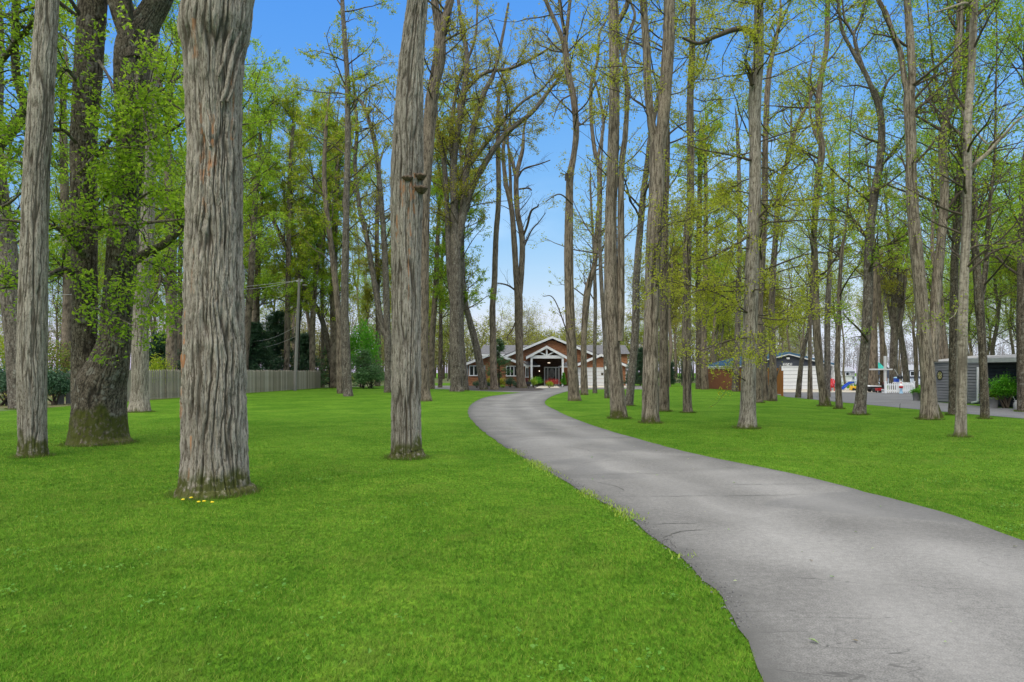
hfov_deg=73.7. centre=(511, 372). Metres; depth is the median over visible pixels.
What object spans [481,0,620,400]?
tree
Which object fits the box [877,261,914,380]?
tree
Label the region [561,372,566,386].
arborvitae
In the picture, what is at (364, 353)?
hemlock
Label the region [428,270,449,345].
tree
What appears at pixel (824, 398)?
tree
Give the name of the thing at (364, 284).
tree
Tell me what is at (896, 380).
mailbox
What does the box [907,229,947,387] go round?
tree
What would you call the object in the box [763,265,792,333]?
tree
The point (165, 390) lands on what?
undergrowth
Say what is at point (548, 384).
shrub
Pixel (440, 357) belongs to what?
tree
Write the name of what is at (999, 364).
shed
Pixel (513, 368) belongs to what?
window
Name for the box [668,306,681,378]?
tree
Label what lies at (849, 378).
boat
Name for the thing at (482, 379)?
tree
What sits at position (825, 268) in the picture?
tree
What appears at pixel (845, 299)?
tree
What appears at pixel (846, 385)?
toddler slide
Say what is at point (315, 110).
tree
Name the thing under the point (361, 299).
tree
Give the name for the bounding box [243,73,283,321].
tree
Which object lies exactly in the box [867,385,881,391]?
garden trailer
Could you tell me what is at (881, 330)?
tree
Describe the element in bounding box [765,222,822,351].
tree
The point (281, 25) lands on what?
sky
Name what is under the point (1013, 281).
tree
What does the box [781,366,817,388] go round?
garage door
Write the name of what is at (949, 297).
tree
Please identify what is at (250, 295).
tree
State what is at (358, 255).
tree
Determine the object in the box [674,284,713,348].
tree
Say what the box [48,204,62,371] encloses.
tree
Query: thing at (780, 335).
tree
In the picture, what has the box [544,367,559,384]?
front door
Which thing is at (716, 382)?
board fence
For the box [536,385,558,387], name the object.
garden path
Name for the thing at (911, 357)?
woods
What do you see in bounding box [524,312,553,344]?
tree
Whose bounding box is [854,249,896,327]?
tree
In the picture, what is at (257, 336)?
hemlock
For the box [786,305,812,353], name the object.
tree
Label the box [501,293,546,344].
tree
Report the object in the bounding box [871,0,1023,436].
tree
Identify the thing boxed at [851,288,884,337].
tree
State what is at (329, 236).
tree
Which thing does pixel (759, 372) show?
tree
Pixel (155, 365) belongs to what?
shrub
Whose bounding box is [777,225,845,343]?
tree
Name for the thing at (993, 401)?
planter
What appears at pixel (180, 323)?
tree
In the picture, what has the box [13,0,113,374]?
tree
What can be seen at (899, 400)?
side driveway
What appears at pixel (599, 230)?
tree
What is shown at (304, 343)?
hemlock
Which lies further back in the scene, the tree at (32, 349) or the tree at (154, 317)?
the tree at (154, 317)
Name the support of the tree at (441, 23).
on the lawn at (444, 407)
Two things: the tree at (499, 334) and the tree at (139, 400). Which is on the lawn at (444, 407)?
the tree at (139, 400)
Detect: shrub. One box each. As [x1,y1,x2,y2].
[0,327,5,396]
[48,333,70,395]
[149,352,177,396]
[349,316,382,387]
[351,360,384,387]
[472,379,478,387]
[500,377,505,384]
[529,377,537,387]
[534,376,542,386]
[546,381,552,387]
[988,368,1016,407]
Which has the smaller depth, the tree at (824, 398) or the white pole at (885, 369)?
the tree at (824, 398)
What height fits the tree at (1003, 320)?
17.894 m
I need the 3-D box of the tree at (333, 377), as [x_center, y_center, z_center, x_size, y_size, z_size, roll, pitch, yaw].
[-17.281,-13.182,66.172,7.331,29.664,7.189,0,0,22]
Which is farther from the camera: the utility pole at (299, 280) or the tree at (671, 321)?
the tree at (671, 321)
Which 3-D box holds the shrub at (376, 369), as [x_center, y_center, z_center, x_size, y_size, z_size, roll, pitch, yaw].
[-13.181,0.181,64.064,3.981,2.696,3.920,0,0,0]
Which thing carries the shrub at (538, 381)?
on the front driveway at (562, 388)
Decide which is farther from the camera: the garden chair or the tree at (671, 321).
the tree at (671, 321)
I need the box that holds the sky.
[0,0,1023,372]
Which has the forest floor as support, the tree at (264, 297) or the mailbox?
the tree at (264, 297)
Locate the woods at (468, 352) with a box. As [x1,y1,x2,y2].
[269,316,813,378]
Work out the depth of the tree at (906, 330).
103.36 m
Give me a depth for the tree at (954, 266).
23.91 m
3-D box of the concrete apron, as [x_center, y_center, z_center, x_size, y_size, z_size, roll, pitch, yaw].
[27.550,1.486,57.600,14.900,0.001,12.800,0,0,0]
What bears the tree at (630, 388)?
on the lawn at (444, 407)
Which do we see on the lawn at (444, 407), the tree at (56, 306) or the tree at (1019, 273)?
the tree at (1019, 273)
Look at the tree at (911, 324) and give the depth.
96.18 m
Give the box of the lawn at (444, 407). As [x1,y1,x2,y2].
[0,373,1023,681]
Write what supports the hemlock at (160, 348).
on the forest floor
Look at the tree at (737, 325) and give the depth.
53.41 m
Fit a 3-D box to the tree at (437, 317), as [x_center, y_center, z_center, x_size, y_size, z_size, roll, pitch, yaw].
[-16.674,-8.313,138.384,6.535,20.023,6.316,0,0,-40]
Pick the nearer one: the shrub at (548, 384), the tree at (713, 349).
the shrub at (548, 384)
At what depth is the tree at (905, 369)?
61.87 m
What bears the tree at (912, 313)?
on the lawn at (444, 407)
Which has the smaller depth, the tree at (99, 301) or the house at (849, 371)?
the tree at (99, 301)
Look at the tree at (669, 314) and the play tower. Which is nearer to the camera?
the play tower
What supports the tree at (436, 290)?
on the lawn at (444, 407)
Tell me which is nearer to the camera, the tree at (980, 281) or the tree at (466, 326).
the tree at (980, 281)
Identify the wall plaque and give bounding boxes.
[937,370,942,379]
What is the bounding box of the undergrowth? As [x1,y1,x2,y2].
[0,363,384,405]
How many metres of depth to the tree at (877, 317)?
88.02 m
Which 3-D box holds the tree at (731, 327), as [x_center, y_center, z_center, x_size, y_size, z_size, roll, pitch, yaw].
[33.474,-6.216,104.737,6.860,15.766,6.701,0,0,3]
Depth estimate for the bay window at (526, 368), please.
75.60 m
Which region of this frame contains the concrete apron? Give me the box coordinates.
[783,388,910,391]
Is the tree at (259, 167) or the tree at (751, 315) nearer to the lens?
the tree at (751, 315)
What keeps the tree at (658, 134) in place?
on the lawn at (444, 407)
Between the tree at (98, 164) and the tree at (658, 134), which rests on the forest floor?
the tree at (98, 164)
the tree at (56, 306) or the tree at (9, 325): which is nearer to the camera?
the tree at (9, 325)
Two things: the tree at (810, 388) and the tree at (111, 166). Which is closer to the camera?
the tree at (810, 388)
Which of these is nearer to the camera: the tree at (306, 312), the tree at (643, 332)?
the tree at (306, 312)
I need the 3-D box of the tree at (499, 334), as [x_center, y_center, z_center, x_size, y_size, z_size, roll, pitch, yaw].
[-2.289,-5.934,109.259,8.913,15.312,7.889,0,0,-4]
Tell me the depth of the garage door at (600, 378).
77.01 m
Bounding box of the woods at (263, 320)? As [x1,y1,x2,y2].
[0,284,449,378]
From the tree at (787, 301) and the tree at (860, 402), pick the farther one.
the tree at (787, 301)
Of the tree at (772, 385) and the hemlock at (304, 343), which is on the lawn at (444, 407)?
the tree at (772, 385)
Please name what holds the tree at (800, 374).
on the lawn at (444, 407)
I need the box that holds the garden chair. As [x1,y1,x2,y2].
[830,378,834,390]
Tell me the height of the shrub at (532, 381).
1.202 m
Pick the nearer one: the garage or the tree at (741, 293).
the garage
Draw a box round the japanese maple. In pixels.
[546,378,560,386]
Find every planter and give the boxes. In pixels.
[909,388,920,400]
[978,388,1006,407]
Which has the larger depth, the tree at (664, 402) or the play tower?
the play tower
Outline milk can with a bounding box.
[1013,397,1016,408]
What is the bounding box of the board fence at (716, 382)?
[708,367,732,389]
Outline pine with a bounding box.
[484,337,512,386]
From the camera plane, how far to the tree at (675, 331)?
110.57 m
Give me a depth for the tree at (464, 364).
56.81 m
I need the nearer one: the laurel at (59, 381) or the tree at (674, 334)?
the laurel at (59, 381)
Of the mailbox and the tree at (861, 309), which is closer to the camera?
the mailbox
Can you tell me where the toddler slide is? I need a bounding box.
[842,381,853,389]
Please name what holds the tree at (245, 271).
on the forest floor
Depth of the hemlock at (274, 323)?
65.41 m
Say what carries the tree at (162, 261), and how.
on the forest floor
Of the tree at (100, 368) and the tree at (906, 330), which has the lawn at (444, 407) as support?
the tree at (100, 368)
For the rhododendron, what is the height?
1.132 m
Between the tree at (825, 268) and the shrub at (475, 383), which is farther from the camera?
the tree at (825, 268)
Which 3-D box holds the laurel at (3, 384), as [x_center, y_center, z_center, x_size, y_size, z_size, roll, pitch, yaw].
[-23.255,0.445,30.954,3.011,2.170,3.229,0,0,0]
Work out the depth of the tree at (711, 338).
133.42 m
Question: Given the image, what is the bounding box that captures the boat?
[841,375,855,384]
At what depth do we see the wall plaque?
34.34 m
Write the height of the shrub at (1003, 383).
1.695 m
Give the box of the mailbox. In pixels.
[893,377,900,391]
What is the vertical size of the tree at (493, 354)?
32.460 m
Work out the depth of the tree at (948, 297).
76.85 m
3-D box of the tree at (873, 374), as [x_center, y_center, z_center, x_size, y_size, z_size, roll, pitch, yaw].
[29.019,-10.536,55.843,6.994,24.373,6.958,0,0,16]
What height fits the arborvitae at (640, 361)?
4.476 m
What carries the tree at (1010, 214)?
on the lawn at (444, 407)
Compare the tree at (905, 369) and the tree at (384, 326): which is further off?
the tree at (905, 369)
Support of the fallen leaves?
on the driveway at (909, 593)
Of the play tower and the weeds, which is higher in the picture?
the play tower
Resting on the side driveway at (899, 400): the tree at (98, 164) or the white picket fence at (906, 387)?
the white picket fence at (906, 387)
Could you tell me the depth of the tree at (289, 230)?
61.78 m
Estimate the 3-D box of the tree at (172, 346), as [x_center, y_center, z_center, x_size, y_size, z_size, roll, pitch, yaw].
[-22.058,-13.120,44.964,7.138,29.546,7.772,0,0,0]
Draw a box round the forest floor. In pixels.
[0,378,694,410]
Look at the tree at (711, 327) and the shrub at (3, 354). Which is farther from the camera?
the tree at (711, 327)
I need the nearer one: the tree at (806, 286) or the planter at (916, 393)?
the planter at (916, 393)
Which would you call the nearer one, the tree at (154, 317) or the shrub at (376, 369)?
the shrub at (376, 369)
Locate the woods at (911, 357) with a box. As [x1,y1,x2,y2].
[777,325,1015,377]
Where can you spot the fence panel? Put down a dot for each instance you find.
(779, 383)
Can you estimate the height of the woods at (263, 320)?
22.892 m
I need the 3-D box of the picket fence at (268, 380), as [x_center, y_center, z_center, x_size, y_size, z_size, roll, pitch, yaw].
[-19.315,0.643,49.684,0.617,1.713,31.171,0,0,4]
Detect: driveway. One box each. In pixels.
[435,385,641,392]
[468,390,1023,681]
[777,392,1023,417]
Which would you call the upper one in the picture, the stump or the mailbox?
the mailbox
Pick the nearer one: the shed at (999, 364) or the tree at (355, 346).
the shed at (999, 364)
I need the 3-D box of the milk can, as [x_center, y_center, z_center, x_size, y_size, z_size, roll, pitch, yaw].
[20.597,1.238,27.905,0.198,0.524,0.178,0,0,-39]
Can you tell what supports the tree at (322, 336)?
on the forest floor
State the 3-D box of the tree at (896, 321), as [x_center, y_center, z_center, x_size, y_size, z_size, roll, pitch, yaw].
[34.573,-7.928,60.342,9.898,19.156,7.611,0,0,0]
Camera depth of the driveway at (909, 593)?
5.55 m
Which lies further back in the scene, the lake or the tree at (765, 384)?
the lake
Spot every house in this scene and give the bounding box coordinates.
[466,336,629,385]
[840,367,854,377]
[878,365,919,377]
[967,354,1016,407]
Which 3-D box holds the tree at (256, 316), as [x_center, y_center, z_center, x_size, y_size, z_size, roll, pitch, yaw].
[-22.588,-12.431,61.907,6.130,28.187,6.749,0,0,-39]
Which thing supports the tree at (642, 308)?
on the forest floor
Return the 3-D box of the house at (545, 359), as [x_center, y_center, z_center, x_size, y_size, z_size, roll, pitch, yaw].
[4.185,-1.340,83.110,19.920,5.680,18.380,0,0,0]
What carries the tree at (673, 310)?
on the lawn at (444, 407)
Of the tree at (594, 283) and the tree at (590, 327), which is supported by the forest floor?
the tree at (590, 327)
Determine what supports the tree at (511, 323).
on the forest floor
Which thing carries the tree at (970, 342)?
on the lawn at (444, 407)
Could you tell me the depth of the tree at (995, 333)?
56.55 m
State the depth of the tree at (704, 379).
59.73 m
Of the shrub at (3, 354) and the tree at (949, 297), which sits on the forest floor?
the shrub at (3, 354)
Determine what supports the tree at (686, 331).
on the lawn at (444, 407)
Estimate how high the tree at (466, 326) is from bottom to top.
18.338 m
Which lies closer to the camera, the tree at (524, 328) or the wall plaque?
the wall plaque
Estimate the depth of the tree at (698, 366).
60.97 m
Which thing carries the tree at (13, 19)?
on the lawn at (444, 407)
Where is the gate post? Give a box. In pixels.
[781,371,782,395]
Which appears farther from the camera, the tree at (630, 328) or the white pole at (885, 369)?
the tree at (630, 328)
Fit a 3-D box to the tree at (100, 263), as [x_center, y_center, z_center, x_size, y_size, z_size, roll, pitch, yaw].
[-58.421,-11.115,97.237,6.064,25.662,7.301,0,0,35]
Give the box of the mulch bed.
[469,386,543,390]
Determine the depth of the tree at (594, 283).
49.08 m
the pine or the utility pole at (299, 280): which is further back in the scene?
the pine
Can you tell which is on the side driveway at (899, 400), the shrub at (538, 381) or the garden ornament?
the garden ornament
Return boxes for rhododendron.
[504,376,515,386]
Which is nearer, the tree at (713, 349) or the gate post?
the gate post
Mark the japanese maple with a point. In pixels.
(554, 381)
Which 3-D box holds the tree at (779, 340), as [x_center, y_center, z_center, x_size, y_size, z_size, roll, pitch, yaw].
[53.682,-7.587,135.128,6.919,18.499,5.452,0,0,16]
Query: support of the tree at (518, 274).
on the mulch bed
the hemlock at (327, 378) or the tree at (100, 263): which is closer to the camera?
the hemlock at (327, 378)
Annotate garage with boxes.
[708,352,834,388]
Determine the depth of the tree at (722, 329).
91.41 m
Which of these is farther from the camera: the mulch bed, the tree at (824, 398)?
the mulch bed
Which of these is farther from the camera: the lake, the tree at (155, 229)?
the lake
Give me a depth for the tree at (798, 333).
102.50 m
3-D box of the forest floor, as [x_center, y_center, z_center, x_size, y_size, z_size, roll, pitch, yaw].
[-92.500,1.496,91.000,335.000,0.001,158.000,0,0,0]
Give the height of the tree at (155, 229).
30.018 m
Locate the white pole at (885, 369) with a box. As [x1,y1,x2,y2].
[869,356,892,380]
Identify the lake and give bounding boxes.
[841,376,919,384]
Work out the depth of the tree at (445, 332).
116.08 m
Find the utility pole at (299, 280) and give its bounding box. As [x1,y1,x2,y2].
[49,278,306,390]
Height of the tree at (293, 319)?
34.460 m
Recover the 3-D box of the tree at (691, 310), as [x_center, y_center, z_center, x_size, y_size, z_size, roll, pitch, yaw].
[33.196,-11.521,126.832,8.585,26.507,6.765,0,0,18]
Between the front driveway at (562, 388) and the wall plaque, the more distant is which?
the front driveway at (562, 388)
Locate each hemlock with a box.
[149,331,181,390]
[248,321,284,386]
[261,308,308,386]
[289,332,325,379]
[317,346,329,387]
[351,347,382,387]
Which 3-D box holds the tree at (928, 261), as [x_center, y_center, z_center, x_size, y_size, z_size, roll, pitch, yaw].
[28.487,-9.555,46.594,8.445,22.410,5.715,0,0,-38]
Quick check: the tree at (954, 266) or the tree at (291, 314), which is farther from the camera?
the tree at (291, 314)
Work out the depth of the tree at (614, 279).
22.09 m
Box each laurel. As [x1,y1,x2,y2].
[0,360,7,405]
[47,365,69,404]
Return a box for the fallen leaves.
[549,428,1014,642]
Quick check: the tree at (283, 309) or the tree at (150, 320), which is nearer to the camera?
the tree at (150, 320)
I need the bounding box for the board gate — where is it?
[57,371,70,403]
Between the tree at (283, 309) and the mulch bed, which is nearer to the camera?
the mulch bed
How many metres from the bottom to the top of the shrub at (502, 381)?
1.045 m
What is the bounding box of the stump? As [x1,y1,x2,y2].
[938,404,943,417]
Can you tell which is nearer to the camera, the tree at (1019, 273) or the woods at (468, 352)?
the tree at (1019, 273)
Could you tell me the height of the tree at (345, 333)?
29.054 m
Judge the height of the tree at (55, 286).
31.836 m
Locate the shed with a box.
[934,355,997,403]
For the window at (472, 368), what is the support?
in the house at (545, 359)
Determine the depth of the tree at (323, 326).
65.83 m
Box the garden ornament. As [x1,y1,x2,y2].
[899,382,902,392]
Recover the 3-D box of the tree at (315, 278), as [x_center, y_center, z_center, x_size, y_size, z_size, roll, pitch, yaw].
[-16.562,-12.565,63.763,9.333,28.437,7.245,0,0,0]
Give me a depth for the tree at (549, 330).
102.04 m
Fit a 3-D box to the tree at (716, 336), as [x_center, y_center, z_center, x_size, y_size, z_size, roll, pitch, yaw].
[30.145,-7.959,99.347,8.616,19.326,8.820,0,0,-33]
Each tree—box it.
[0,0,74,408]
[0,0,116,217]
[0,0,246,446]
[0,181,60,307]
[9,0,186,411]
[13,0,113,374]
[16,0,59,457]
[48,106,113,302]
[48,180,69,324]
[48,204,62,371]
[50,52,114,268]
[56,181,108,291]
[98,83,114,286]
[98,219,105,318]
[98,246,105,324]
[103,109,177,292]
[108,0,186,394]
[109,1,250,370]
[149,172,165,341]
[150,139,184,362]
[150,245,182,331]
[156,25,298,259]
[173,0,256,499]
[242,53,301,369]
[242,74,301,363]
[242,116,330,367]
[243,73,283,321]
[243,169,262,320]
[243,174,276,314]
[253,71,324,370]
[260,220,284,321]
[270,128,328,336]
[271,113,338,357]
[272,280,303,340]
[276,97,342,370]
[276,232,306,331]
[279,73,365,393]
[281,0,398,395]
[282,97,382,370]
[292,75,376,387]
[295,112,365,386]
[318,32,397,392]
[318,243,356,329]
[338,175,374,355]
[349,122,392,385]
[353,248,382,340]
[354,0,496,400]
[354,236,382,344]
[373,221,391,326]
[388,0,427,459]
[392,0,595,391]
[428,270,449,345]
[428,292,448,340]
[429,82,468,388]
[429,97,491,386]
[429,160,499,389]
[430,85,487,388]
[435,302,467,380]
[445,288,475,343]
[471,20,530,388]
[473,289,524,344]
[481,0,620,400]
[483,102,551,387]
[496,312,530,344]
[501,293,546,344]
[510,308,542,344]
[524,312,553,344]
[528,68,646,397]
[535,311,564,340]
[549,4,637,394]
[558,0,726,422]
[558,0,733,418]
[560,160,606,392]
[564,294,600,343]
[575,305,601,344]
[577,0,706,410]
[587,0,727,405]
[620,298,643,350]
[624,246,645,347]
[637,0,879,428]
[639,312,658,345]
[641,271,680,328]
[643,200,702,386]
[647,0,765,411]
[668,98,746,389]
[668,206,711,384]
[668,245,681,358]
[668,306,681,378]
[670,98,743,388]
[671,271,694,377]
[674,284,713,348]
[675,252,695,338]
[681,184,745,362]
[691,277,734,354]
[692,90,784,391]
[693,265,742,361]
[694,253,718,363]
[696,0,858,401]
[700,131,844,400]
[701,251,743,360]
[709,283,743,358]
[727,250,744,340]
[728,0,891,400]
[741,247,793,325]
[761,0,878,405]
[761,108,899,398]
[761,120,864,397]
[763,259,785,339]
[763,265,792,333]
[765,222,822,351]
[769,81,878,396]
[776,284,795,352]
[776,325,795,352]
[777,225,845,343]
[777,284,807,348]
[778,35,916,408]
[782,0,942,414]
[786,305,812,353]
[798,222,862,328]
[810,0,1023,414]
[819,90,910,385]
[819,240,861,383]
[836,132,909,389]
[846,0,1023,419]
[846,262,887,337]
[847,171,935,388]
[851,0,1023,418]
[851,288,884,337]
[852,243,908,383]
[853,214,912,316]
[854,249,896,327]
[863,189,930,388]
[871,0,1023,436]
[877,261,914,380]
[880,83,972,359]
[884,92,1001,358]
[884,247,930,333]
[886,258,915,380]
[896,118,1020,355]
[905,255,946,371]
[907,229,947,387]
[917,0,1023,410]
[924,244,985,348]
[928,238,1002,355]
[943,242,990,335]
[945,188,1018,354]
[970,152,1022,336]
[970,221,1015,334]
[970,270,1015,354]
[974,236,1015,353]
[999,109,1023,298]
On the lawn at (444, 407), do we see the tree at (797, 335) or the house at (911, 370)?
the house at (911, 370)
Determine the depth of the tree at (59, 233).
70.81 m
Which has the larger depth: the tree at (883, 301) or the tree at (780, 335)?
the tree at (780, 335)
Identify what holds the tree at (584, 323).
on the lawn at (444, 407)
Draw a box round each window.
[469,365,477,375]
[506,366,515,375]
[525,367,528,377]
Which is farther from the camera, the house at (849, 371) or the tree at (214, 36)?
the house at (849, 371)
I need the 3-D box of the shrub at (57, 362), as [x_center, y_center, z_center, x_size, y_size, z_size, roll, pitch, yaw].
[-29.674,-0.570,43.973,3.289,4.184,3.697,0,0,0]
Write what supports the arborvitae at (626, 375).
on the lawn at (444, 407)
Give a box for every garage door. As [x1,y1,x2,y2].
[578,367,603,385]
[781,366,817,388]
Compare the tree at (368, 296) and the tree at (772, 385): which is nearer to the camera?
the tree at (772, 385)
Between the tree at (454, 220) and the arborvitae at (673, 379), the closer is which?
the tree at (454, 220)
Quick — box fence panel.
[740,368,780,393]
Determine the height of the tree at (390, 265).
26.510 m
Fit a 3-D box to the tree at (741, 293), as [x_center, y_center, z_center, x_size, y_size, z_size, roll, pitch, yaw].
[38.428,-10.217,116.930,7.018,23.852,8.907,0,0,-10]
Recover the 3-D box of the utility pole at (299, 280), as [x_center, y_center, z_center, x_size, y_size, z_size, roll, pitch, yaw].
[-24.076,-3.044,49.599,9.401,9.487,23.070,0,0,17]
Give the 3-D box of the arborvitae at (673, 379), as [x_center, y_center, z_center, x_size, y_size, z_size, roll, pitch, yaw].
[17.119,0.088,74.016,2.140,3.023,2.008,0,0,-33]
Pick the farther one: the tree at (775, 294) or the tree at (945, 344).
the tree at (775, 294)
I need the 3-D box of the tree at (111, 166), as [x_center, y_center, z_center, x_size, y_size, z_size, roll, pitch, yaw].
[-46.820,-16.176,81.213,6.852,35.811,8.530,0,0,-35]
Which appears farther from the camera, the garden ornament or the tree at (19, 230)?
the tree at (19, 230)
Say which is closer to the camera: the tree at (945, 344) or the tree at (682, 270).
the tree at (945, 344)
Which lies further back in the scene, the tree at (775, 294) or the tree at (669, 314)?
the tree at (775, 294)
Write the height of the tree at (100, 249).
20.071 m
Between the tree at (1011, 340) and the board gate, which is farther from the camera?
the tree at (1011, 340)
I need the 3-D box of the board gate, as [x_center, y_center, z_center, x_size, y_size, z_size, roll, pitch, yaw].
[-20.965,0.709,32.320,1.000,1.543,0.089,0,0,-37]
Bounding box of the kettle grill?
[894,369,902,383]
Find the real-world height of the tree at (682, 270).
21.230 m
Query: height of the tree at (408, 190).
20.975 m
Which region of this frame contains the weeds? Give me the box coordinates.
[505,448,695,558]
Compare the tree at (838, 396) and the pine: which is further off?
the pine
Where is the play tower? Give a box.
[878,363,883,383]
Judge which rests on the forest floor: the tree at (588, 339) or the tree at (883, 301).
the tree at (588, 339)
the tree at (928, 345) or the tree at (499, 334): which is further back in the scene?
the tree at (499, 334)
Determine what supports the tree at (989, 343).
on the lawn at (444, 407)
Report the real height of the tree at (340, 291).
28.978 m
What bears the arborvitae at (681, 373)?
on the lawn at (444, 407)
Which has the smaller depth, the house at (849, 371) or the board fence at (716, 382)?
the board fence at (716, 382)
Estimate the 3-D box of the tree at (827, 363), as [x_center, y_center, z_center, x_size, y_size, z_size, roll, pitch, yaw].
[19.095,-8.281,42.446,7.017,19.865,5.997,0,0,0]
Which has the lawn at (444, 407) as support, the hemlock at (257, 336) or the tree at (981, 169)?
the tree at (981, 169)
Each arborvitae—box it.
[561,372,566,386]
[623,364,640,383]
[636,347,642,385]
[670,361,679,384]
[677,357,694,383]
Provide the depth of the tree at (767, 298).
81.06 m
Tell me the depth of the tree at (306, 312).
72.67 m
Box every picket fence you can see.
[127,369,319,400]
[884,381,914,392]
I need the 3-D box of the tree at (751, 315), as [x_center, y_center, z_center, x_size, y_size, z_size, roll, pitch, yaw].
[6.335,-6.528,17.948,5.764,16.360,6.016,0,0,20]

